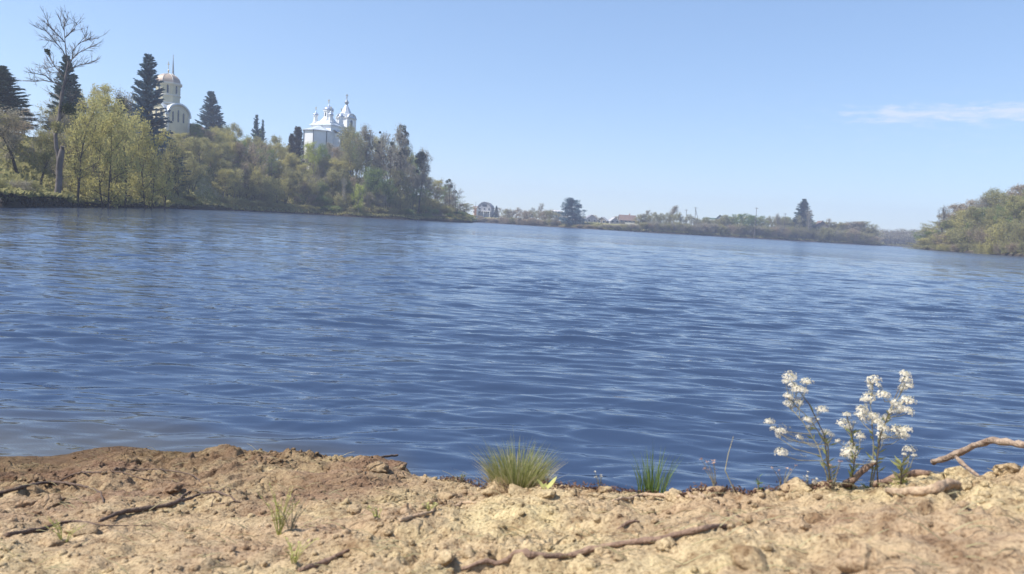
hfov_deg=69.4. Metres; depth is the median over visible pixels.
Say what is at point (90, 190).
willow bush
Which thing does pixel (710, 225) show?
willow bush
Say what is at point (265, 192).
willow bush
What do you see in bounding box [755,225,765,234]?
willow bush
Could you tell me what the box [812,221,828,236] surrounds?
house
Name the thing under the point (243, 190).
broadleaf tree
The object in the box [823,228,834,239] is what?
willow bush
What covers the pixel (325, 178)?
broadleaf tree
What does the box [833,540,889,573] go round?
soil clod
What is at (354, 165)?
broadleaf tree
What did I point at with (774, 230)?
willow bush
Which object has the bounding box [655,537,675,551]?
soil clod
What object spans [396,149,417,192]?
broadleaf tree
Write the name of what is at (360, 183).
broadleaf tree
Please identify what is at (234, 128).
broadleaf tree
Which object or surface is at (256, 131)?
spruce tree
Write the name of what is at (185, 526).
soil clod
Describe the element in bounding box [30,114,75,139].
broadleaf tree
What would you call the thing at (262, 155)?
broadleaf tree
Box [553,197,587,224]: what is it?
pine tree
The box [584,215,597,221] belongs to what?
house
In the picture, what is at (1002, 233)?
willow bush
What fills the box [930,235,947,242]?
willow bush
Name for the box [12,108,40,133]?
broadleaf tree
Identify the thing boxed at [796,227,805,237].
willow bush
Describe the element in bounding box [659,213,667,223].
broadleaf tree
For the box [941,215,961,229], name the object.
broadleaf tree
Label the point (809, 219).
birch tree
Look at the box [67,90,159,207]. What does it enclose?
broadleaf tree
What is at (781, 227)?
willow bush
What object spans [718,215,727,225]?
broadleaf tree
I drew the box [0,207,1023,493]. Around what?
lake water
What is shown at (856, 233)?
willow bush
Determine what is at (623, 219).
house
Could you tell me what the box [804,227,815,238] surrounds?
willow bush
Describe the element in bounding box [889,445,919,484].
white flowering cress
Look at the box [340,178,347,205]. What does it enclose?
broadleaf tree
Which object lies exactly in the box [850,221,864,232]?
willow bush
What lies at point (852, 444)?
white flowering cress
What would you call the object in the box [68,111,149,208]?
broadleaf tree
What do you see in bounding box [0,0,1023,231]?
sky
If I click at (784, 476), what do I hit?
seedling
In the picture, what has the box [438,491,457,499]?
soil clod
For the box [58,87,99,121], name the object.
broadleaf tree
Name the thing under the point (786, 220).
broadleaf tree
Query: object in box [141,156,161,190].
broadleaf tree
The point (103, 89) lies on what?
broadleaf tree
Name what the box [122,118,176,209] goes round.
broadleaf tree
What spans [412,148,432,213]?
broadleaf tree
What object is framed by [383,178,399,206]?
broadleaf tree
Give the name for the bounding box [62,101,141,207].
broadleaf tree
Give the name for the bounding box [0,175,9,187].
willow bush
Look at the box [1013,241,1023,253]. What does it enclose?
willow bush
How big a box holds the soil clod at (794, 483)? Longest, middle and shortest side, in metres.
0.068 x 0.065 x 0.036 m
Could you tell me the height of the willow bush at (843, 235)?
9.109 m
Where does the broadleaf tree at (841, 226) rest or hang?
on the terrain at (14, 204)
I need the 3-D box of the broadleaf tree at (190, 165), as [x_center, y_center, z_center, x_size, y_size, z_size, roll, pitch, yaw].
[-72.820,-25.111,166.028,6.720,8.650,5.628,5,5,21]
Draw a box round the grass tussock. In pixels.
[447,434,568,491]
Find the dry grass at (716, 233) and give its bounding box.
[474,217,924,246]
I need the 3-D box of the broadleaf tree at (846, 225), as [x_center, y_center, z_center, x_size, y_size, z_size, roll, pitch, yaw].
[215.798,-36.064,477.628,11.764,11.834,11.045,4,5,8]
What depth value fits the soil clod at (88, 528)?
1.58 m
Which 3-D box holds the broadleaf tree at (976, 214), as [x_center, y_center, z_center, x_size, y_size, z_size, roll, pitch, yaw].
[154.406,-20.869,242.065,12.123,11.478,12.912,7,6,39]
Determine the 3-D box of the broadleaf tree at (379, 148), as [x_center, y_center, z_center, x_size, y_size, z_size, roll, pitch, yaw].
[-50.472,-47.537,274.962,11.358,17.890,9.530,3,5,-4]
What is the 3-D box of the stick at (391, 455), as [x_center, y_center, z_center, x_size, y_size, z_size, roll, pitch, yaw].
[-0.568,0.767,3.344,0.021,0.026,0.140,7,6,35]
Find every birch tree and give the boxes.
[795,214,804,228]
[805,208,814,235]
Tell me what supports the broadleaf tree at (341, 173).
on the terrain at (14, 204)
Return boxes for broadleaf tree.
[0,102,31,173]
[2,120,33,149]
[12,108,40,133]
[27,128,67,177]
[29,128,70,186]
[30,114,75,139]
[31,101,75,130]
[36,141,76,190]
[41,93,89,116]
[47,94,114,206]
[49,140,91,191]
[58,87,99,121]
[60,128,73,155]
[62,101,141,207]
[63,122,88,154]
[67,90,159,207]
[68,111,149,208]
[76,142,100,185]
[86,88,103,134]
[87,80,116,119]
[102,86,140,168]
[115,138,147,186]
[117,140,136,185]
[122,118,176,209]
[138,139,184,209]
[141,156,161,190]
[156,159,175,190]
[164,161,185,192]
[172,164,191,195]
[173,132,194,153]
[174,148,195,162]
[177,144,194,159]
[179,156,203,193]
[182,132,197,150]
[183,136,214,170]
[183,161,207,191]
[188,122,204,140]
[194,136,215,166]
[198,138,223,167]
[199,129,216,153]
[209,124,226,157]
[210,130,235,164]
[210,141,237,168]
[211,167,235,196]
[212,158,237,195]
[217,129,241,161]
[217,141,238,163]
[217,168,244,197]
[218,128,229,141]
[224,122,245,155]
[230,162,251,191]
[231,139,247,164]
[231,139,256,167]
[231,169,246,198]
[232,139,275,195]
[232,162,255,195]
[236,152,259,171]
[244,137,256,166]
[245,150,265,181]
[245,169,266,200]
[252,165,270,181]
[255,139,272,161]
[259,148,266,165]
[259,174,278,198]
[260,145,280,169]
[263,148,280,178]
[266,134,285,163]
[270,142,290,169]
[271,177,289,202]
[272,160,289,176]
[275,159,296,177]
[277,177,299,203]
[278,146,295,171]
[279,166,296,180]
[279,169,308,203]
[282,152,302,170]
[286,181,310,204]
[287,181,319,202]
[295,163,311,181]
[295,174,316,204]
[298,142,320,181]
[303,175,330,205]
[309,163,321,182]
[312,156,334,181]
[314,143,330,180]
[316,162,330,180]
[319,167,341,203]
[324,179,339,200]
[326,142,334,163]
[327,157,353,183]
[330,145,345,170]
[335,121,368,182]
[338,166,355,195]
[338,180,353,195]
[339,138,354,166]
[339,161,358,183]
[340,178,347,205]
[340,192,351,206]
[341,180,351,195]
[343,177,360,204]
[347,131,363,170]
[348,190,357,206]
[351,143,363,171]
[351,182,364,212]
[353,124,376,188]
[355,157,372,185]
[358,131,390,189]
[358,143,374,178]
[359,175,370,203]
[360,174,386,208]
[361,166,388,205]
[362,192,373,210]
[365,192,380,206]
[368,137,387,169]
[370,136,389,166]
[371,152,387,186]
[378,178,393,207]
[381,141,401,208]
[383,147,399,192]
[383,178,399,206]
[388,122,412,205]
[388,152,409,178]
[388,167,408,207]
[389,194,407,209]
[393,180,408,206]
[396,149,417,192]
[398,176,415,209]
[405,163,415,193]
[406,175,427,198]
[406,185,424,207]
[409,156,422,193]
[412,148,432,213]
[414,194,432,211]
[415,189,431,202]
[422,198,436,209]
[423,177,434,195]
[423,186,435,201]
[427,180,443,195]
[427,189,443,198]
[427,199,443,212]
[432,187,444,200]
[440,183,452,201]
[443,179,456,206]
[446,188,464,211]
[461,203,475,209]
[633,215,645,223]
[649,212,659,223]
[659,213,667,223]
[664,213,671,222]
[668,214,679,227]
[677,214,687,223]
[681,214,692,224]
[694,216,710,223]
[717,215,735,224]
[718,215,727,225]
[725,216,738,224]
[734,213,749,230]
[742,214,753,224]
[745,215,762,225]
[749,215,758,226]
[754,217,767,226]
[756,215,769,226]
[767,215,778,227]
[775,214,785,226]
[778,216,792,225]
[826,222,842,229]
[835,223,848,229]
[840,223,851,230]
[844,221,863,230]
[857,221,867,235]
[859,220,873,232]
[867,224,880,236]
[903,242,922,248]
[911,231,935,240]
[916,227,936,237]
[920,221,942,234]
[926,225,957,233]
[933,221,955,234]
[936,205,949,234]
[937,202,969,221]
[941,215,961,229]
[947,210,980,234]
[954,199,977,225]
[956,205,997,239]
[965,207,994,228]
[968,196,1001,226]
[977,206,1001,232]
[982,187,1007,208]
[982,190,1018,221]
[982,224,1003,243]
[983,193,1023,225]
[988,203,1011,240]
[992,201,1015,229]
[997,196,1023,227]
[1007,184,1023,200]
[1009,196,1023,222]
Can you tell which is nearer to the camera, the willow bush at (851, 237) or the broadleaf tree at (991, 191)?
the broadleaf tree at (991, 191)
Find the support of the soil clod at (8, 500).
on the ground at (917, 540)
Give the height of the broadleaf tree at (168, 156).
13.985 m
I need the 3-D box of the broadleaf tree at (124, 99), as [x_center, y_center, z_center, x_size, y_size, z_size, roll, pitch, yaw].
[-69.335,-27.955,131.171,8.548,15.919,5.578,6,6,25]
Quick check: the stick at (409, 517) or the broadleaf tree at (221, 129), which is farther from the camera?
the broadleaf tree at (221, 129)
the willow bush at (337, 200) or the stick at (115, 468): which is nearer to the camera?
the stick at (115, 468)
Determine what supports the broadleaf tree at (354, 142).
on the terrain at (14, 204)
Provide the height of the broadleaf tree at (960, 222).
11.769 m
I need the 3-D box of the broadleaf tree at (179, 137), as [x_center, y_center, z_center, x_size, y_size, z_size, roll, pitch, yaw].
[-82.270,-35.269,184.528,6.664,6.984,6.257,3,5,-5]
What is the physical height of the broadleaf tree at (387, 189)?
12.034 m
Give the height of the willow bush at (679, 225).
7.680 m
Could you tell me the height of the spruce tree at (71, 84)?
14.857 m
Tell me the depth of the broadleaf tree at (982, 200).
252.57 m
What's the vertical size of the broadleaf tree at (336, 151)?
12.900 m
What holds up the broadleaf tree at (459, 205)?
on the terrain at (14, 204)
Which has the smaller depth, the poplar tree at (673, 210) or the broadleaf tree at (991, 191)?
the broadleaf tree at (991, 191)
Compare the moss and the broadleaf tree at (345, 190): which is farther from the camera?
the broadleaf tree at (345, 190)
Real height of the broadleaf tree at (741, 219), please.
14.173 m
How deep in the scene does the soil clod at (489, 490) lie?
1.90 m
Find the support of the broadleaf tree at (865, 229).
on the terrain at (14, 204)
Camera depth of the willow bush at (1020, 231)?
199.76 m
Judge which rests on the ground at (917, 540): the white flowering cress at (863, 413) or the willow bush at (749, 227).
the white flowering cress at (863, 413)
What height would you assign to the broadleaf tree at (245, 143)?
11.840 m
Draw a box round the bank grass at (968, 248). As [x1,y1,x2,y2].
[922,240,1023,253]
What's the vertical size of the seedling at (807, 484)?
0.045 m
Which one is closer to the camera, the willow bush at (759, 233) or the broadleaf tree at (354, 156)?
the broadleaf tree at (354, 156)
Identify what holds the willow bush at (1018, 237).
on the terrain at (14, 204)
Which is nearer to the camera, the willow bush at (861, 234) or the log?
the log
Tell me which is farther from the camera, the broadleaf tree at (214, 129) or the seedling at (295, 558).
the broadleaf tree at (214, 129)
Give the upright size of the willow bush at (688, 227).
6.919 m
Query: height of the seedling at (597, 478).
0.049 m
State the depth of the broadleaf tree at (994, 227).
221.05 m
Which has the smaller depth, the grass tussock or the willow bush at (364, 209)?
the grass tussock
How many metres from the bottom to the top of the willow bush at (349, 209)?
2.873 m
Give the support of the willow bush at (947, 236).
on the terrain at (14, 204)
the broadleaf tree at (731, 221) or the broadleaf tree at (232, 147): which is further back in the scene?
the broadleaf tree at (731, 221)
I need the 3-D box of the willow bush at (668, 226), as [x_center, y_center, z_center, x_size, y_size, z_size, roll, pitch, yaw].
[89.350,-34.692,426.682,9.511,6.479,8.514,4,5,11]
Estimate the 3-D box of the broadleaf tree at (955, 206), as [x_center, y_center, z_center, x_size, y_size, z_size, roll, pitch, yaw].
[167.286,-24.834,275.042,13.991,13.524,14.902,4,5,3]
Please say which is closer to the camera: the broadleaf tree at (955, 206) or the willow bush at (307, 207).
the willow bush at (307, 207)
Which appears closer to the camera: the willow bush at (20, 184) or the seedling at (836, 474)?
the seedling at (836, 474)
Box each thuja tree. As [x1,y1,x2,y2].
[287,133,295,153]
[294,126,304,170]
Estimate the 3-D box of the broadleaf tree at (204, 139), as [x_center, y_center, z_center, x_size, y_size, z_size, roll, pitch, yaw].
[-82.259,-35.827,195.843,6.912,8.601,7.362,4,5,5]
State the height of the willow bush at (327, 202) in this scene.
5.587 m
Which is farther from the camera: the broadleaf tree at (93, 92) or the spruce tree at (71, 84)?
the broadleaf tree at (93, 92)
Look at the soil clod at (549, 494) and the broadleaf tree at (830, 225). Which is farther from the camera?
the broadleaf tree at (830, 225)
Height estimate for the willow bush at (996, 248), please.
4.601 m
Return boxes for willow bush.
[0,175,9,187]
[7,179,36,192]
[20,179,42,192]
[75,185,95,194]
[80,185,99,198]
[87,186,107,194]
[182,195,200,200]
[255,171,278,204]
[300,204,316,209]
[304,183,320,205]
[315,176,329,203]
[316,196,331,206]
[319,206,331,210]
[325,205,342,211]
[332,191,350,211]
[341,206,358,211]
[359,206,368,212]
[369,205,380,213]
[373,191,387,212]
[378,207,393,213]
[403,209,413,215]
[438,203,453,214]
[500,208,513,217]
[502,216,509,223]
[505,208,515,217]
[509,215,514,223]
[519,210,528,218]
[533,211,549,219]
[538,210,546,219]
[545,209,553,219]
[637,222,648,228]
[641,212,654,221]
[645,222,653,229]
[649,220,660,229]
[653,212,663,223]
[659,224,669,229]
[661,221,672,229]
[669,223,677,230]
[673,221,682,230]
[684,223,693,231]
[689,226,704,232]
[692,221,706,232]
[698,217,714,223]
[701,222,713,232]
[710,222,721,232]
[712,221,723,233]
[724,223,735,233]
[730,223,746,233]
[731,224,745,233]
[741,224,752,234]
[747,225,756,234]
[752,226,764,235]
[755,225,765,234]
[761,223,772,235]
[769,226,779,236]
[772,213,787,226]
[776,224,784,236]
[776,227,791,237]
[786,225,795,237]
[791,226,800,238]
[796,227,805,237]
[797,228,809,238]
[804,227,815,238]
[810,227,820,238]
[811,229,827,239]
[815,227,828,239]
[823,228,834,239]
[825,229,837,239]
[829,228,844,239]
[838,229,848,241]
[841,229,857,240]
[843,229,861,241]
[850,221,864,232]
[853,229,867,241]
[864,231,877,242]
[870,235,884,242]
[916,237,934,244]
[923,233,940,244]
[929,244,938,249]
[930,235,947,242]
[931,231,954,244]
[936,244,950,250]
[939,243,951,250]
[941,227,956,245]
[944,224,963,242]
[949,243,959,251]
[950,224,978,247]
[956,244,965,251]
[963,243,975,250]
[965,226,983,242]
[966,223,992,244]
[968,243,986,252]
[972,241,990,253]
[973,224,997,242]
[982,242,996,254]
[983,221,1012,249]
[993,243,1003,254]
[995,220,1017,244]
[997,241,1009,253]
[998,216,1022,248]
[1005,219,1023,244]
[1005,242,1021,252]
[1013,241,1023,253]
[1016,219,1023,241]
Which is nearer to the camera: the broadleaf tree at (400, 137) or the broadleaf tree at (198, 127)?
the broadleaf tree at (198, 127)
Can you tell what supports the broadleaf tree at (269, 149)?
on the terrain at (14, 204)
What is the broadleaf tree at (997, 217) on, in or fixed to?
on the terrain at (14, 204)
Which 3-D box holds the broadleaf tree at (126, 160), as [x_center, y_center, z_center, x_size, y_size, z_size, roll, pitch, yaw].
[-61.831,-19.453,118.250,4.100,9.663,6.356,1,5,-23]
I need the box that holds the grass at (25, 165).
[0,134,474,221]
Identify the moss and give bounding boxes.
[440,475,835,496]
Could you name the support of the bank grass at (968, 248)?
on the terrain at (14, 204)
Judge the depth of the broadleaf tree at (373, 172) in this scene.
243.71 m
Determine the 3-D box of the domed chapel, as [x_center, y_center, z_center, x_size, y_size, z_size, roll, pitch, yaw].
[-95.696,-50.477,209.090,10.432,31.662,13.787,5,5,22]
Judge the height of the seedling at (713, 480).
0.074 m
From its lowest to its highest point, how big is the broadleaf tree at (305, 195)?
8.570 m
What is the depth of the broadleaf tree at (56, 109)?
110.47 m
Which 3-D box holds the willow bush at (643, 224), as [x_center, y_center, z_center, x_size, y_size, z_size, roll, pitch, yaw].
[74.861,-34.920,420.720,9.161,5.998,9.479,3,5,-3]
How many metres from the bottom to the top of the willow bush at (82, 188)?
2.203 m
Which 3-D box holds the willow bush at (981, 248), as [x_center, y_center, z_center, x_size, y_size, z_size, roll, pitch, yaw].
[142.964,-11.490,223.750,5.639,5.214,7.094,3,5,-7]
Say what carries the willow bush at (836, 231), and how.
on the terrain at (14, 204)
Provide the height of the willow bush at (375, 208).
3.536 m
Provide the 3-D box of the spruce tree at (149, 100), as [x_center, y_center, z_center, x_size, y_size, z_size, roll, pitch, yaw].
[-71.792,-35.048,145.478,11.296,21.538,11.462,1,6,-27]
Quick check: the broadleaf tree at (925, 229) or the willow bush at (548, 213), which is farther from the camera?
the willow bush at (548, 213)
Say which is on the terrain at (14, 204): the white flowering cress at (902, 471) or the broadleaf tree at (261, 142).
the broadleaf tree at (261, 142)
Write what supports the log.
on the ground at (917, 540)
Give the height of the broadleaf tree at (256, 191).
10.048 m
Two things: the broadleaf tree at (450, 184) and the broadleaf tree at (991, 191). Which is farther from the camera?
the broadleaf tree at (450, 184)
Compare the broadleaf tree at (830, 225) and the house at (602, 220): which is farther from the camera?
the broadleaf tree at (830, 225)
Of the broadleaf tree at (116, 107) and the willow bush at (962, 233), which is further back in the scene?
the willow bush at (962, 233)
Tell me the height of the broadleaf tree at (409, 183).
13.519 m
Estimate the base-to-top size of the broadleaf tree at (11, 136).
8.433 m
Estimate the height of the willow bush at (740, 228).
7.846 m
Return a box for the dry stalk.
[725,436,734,492]
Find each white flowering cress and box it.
[764,370,840,486]
[835,412,875,488]
[854,369,916,488]
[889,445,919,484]
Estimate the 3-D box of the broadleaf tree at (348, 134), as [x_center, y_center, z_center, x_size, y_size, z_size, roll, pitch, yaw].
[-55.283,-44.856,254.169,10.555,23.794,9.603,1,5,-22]
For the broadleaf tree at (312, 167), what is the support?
on the terrain at (14, 204)
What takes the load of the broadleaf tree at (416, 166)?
on the terrain at (14, 204)
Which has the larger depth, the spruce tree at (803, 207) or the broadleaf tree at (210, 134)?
the spruce tree at (803, 207)
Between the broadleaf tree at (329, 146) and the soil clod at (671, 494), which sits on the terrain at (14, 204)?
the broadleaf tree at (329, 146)
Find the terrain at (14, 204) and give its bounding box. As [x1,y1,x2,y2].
[0,136,1023,256]
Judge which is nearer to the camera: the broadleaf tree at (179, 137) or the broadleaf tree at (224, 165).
the broadleaf tree at (179, 137)
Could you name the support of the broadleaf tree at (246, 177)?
on the terrain at (14, 204)
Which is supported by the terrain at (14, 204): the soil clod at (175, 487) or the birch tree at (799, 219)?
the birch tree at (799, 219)
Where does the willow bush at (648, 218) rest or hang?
on the terrain at (14, 204)
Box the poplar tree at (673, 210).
[665,204,679,222]
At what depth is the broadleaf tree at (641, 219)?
432.20 m
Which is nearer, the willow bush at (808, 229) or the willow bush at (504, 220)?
the willow bush at (504, 220)
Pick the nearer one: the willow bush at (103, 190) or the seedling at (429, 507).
the seedling at (429, 507)
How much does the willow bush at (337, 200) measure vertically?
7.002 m
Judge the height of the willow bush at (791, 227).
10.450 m
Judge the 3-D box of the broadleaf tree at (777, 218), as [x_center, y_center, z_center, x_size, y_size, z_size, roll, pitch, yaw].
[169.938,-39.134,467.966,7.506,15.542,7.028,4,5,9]
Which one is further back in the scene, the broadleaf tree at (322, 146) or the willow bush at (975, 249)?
the broadleaf tree at (322, 146)
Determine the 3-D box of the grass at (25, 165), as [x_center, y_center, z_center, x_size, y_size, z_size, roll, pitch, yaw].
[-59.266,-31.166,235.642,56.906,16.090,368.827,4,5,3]
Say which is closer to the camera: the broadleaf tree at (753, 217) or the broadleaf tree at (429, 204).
the broadleaf tree at (429, 204)
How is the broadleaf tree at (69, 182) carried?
on the terrain at (14, 204)
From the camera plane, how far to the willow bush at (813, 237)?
468.37 m
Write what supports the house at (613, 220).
on the terrain at (14, 204)
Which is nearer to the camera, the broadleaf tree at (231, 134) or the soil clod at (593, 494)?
the soil clod at (593, 494)
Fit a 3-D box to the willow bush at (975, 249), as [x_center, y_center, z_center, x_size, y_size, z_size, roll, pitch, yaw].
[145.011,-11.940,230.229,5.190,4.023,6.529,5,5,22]
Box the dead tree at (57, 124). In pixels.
[17,5,106,199]
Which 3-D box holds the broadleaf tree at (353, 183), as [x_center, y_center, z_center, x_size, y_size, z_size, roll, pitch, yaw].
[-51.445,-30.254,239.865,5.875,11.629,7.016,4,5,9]
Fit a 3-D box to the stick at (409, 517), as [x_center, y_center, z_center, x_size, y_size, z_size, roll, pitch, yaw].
[-0.153,0.512,1.675,0.060,0.136,0.439,4,5,12]
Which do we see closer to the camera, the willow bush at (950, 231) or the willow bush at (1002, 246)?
the willow bush at (1002, 246)
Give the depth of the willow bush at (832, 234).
467.28 m
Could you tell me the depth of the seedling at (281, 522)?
1.46 m
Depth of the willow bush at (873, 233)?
466.67 m
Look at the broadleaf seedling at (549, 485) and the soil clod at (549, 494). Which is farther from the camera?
the broadleaf seedling at (549, 485)
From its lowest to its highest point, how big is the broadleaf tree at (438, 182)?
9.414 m
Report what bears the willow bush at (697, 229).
on the terrain at (14, 204)
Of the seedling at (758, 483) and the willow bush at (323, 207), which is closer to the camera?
the seedling at (758, 483)
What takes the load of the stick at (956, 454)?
on the ground at (917, 540)
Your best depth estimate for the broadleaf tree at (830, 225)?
477.75 m
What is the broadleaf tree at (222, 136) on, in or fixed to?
on the terrain at (14, 204)
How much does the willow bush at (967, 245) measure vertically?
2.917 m
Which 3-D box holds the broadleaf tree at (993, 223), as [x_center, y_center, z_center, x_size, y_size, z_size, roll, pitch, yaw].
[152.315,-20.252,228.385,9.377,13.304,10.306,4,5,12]
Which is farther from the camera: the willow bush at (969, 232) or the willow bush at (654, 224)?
the willow bush at (654, 224)
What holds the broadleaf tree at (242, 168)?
on the terrain at (14, 204)
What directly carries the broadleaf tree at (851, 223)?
on the terrain at (14, 204)
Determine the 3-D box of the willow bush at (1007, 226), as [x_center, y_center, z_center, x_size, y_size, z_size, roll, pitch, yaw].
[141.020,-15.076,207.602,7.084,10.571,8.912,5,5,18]
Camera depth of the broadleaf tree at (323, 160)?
250.91 m
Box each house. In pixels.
[478,202,494,216]
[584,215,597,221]
[596,217,609,222]
[609,217,619,223]
[618,214,636,223]
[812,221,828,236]
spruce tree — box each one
[0,65,38,129]
[42,55,85,143]
[128,53,176,161]
[160,138,190,185]
[194,91,225,157]
[250,115,262,163]
[260,119,266,160]
[492,206,498,217]
[792,199,815,232]
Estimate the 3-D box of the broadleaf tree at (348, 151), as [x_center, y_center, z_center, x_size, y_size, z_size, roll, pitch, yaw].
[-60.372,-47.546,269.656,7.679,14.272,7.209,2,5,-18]
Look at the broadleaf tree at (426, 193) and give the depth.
265.38 m
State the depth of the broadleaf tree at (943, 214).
273.66 m
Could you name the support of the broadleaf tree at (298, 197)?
on the terrain at (14, 204)
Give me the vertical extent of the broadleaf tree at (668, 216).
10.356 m
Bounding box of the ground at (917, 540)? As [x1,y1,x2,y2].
[0,444,1023,573]
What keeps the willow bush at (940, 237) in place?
on the terrain at (14, 204)
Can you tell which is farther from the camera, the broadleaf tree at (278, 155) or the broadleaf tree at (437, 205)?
the broadleaf tree at (437, 205)
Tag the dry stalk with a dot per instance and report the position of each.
(725, 467)
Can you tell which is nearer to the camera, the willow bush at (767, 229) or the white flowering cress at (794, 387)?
the white flowering cress at (794, 387)
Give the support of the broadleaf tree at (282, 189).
on the terrain at (14, 204)
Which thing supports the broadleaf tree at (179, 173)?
on the terrain at (14, 204)
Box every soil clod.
[0,493,36,507]
[34,493,65,507]
[38,536,68,546]
[63,522,98,535]
[165,482,182,493]
[177,523,193,531]
[347,503,361,514]
[366,460,388,473]
[388,460,406,470]
[400,503,416,514]
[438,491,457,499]
[438,549,455,565]
[459,547,474,558]
[481,477,509,495]
[508,484,528,495]
[537,489,555,499]
[586,492,598,497]
[597,486,612,493]
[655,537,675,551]
[664,488,681,500]
[705,486,726,493]
[727,543,767,573]
[780,477,812,493]
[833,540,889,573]
[944,466,973,475]
[945,475,972,490]
[992,463,1020,474]
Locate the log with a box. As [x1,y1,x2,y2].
[885,478,961,496]
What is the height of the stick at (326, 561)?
0.016 m
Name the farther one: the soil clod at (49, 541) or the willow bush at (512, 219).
the willow bush at (512, 219)
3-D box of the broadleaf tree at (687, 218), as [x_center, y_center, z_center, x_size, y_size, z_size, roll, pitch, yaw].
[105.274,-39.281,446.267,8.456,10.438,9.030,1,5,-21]
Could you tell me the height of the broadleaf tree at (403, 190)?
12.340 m
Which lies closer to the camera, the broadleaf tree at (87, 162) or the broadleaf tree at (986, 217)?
the broadleaf tree at (87, 162)
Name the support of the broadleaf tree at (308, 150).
on the terrain at (14, 204)
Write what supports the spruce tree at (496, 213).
on the terrain at (14, 204)
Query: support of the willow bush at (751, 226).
on the terrain at (14, 204)
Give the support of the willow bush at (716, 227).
on the terrain at (14, 204)
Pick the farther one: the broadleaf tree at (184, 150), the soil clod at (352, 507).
the broadleaf tree at (184, 150)
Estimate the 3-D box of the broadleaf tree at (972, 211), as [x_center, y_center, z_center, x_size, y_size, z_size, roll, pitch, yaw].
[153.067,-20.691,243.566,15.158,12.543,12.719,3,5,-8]
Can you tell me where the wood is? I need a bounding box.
[870,228,926,244]
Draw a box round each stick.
[0,480,103,502]
[4,520,149,536]
[59,467,200,481]
[98,482,239,521]
[297,549,348,571]
[381,454,397,457]
[398,501,476,521]
[461,524,726,570]
[612,491,704,501]
[617,520,639,528]
[842,462,875,487]
[871,469,931,487]
[930,437,1023,476]
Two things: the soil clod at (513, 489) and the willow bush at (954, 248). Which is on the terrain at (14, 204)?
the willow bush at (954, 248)
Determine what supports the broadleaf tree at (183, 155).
on the terrain at (14, 204)
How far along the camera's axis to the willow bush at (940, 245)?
262.60 m
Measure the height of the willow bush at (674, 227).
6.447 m
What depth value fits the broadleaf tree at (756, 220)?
465.52 m
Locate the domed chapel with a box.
[151,54,204,155]
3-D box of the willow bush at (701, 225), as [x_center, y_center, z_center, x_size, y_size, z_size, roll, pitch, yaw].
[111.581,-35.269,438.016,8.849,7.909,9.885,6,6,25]
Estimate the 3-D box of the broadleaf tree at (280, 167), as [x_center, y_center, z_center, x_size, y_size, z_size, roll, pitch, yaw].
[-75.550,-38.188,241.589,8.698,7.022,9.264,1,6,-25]
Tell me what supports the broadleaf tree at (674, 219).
on the terrain at (14, 204)
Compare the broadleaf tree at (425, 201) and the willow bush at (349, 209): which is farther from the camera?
the broadleaf tree at (425, 201)
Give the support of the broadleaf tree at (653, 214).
on the terrain at (14, 204)
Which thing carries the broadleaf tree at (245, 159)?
on the terrain at (14, 204)
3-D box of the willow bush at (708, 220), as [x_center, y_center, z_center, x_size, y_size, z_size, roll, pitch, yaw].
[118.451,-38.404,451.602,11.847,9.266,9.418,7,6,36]
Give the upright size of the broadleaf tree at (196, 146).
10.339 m
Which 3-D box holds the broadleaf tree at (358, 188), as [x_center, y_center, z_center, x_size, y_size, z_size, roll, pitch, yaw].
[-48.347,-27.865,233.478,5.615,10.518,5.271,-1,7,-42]
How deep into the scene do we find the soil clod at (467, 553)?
1.21 m
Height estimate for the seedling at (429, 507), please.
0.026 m
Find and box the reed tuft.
[631,449,682,497]
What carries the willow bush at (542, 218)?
on the terrain at (14, 204)
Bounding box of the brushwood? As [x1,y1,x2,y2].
[0,192,471,222]
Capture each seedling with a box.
[44,517,85,541]
[258,483,299,534]
[277,499,308,530]
[283,537,320,563]
[367,505,381,517]
[421,502,437,510]
[537,477,556,489]
[595,471,602,486]
[699,458,715,485]
[755,474,762,490]
[772,464,797,490]
[803,471,817,485]
[829,460,842,489]
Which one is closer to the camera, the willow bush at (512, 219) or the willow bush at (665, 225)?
the willow bush at (665, 225)
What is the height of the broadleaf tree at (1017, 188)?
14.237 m
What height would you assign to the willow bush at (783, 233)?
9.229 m
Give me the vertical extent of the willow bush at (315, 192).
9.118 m
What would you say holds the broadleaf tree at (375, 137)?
on the terrain at (14, 204)
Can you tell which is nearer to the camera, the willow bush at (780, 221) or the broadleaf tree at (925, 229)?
the broadleaf tree at (925, 229)
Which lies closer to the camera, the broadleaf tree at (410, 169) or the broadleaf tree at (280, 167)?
the broadleaf tree at (280, 167)
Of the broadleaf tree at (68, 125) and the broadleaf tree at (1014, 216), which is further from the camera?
the broadleaf tree at (1014, 216)
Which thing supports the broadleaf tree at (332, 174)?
on the terrain at (14, 204)
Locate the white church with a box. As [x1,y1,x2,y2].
[302,94,356,175]
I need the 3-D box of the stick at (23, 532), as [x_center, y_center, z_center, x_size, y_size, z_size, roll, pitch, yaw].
[-0.962,0.525,1.651,0.276,0.048,0.136,0,6,-31]
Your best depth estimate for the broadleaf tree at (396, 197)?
248.20 m
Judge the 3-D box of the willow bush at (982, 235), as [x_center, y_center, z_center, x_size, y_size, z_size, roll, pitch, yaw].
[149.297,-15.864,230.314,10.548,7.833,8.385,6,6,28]
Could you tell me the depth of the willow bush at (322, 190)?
235.24 m
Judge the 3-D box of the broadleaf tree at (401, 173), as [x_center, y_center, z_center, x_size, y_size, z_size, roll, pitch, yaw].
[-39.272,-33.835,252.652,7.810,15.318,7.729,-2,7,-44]
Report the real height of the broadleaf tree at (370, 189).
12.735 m
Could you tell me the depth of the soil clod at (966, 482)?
1.37 m

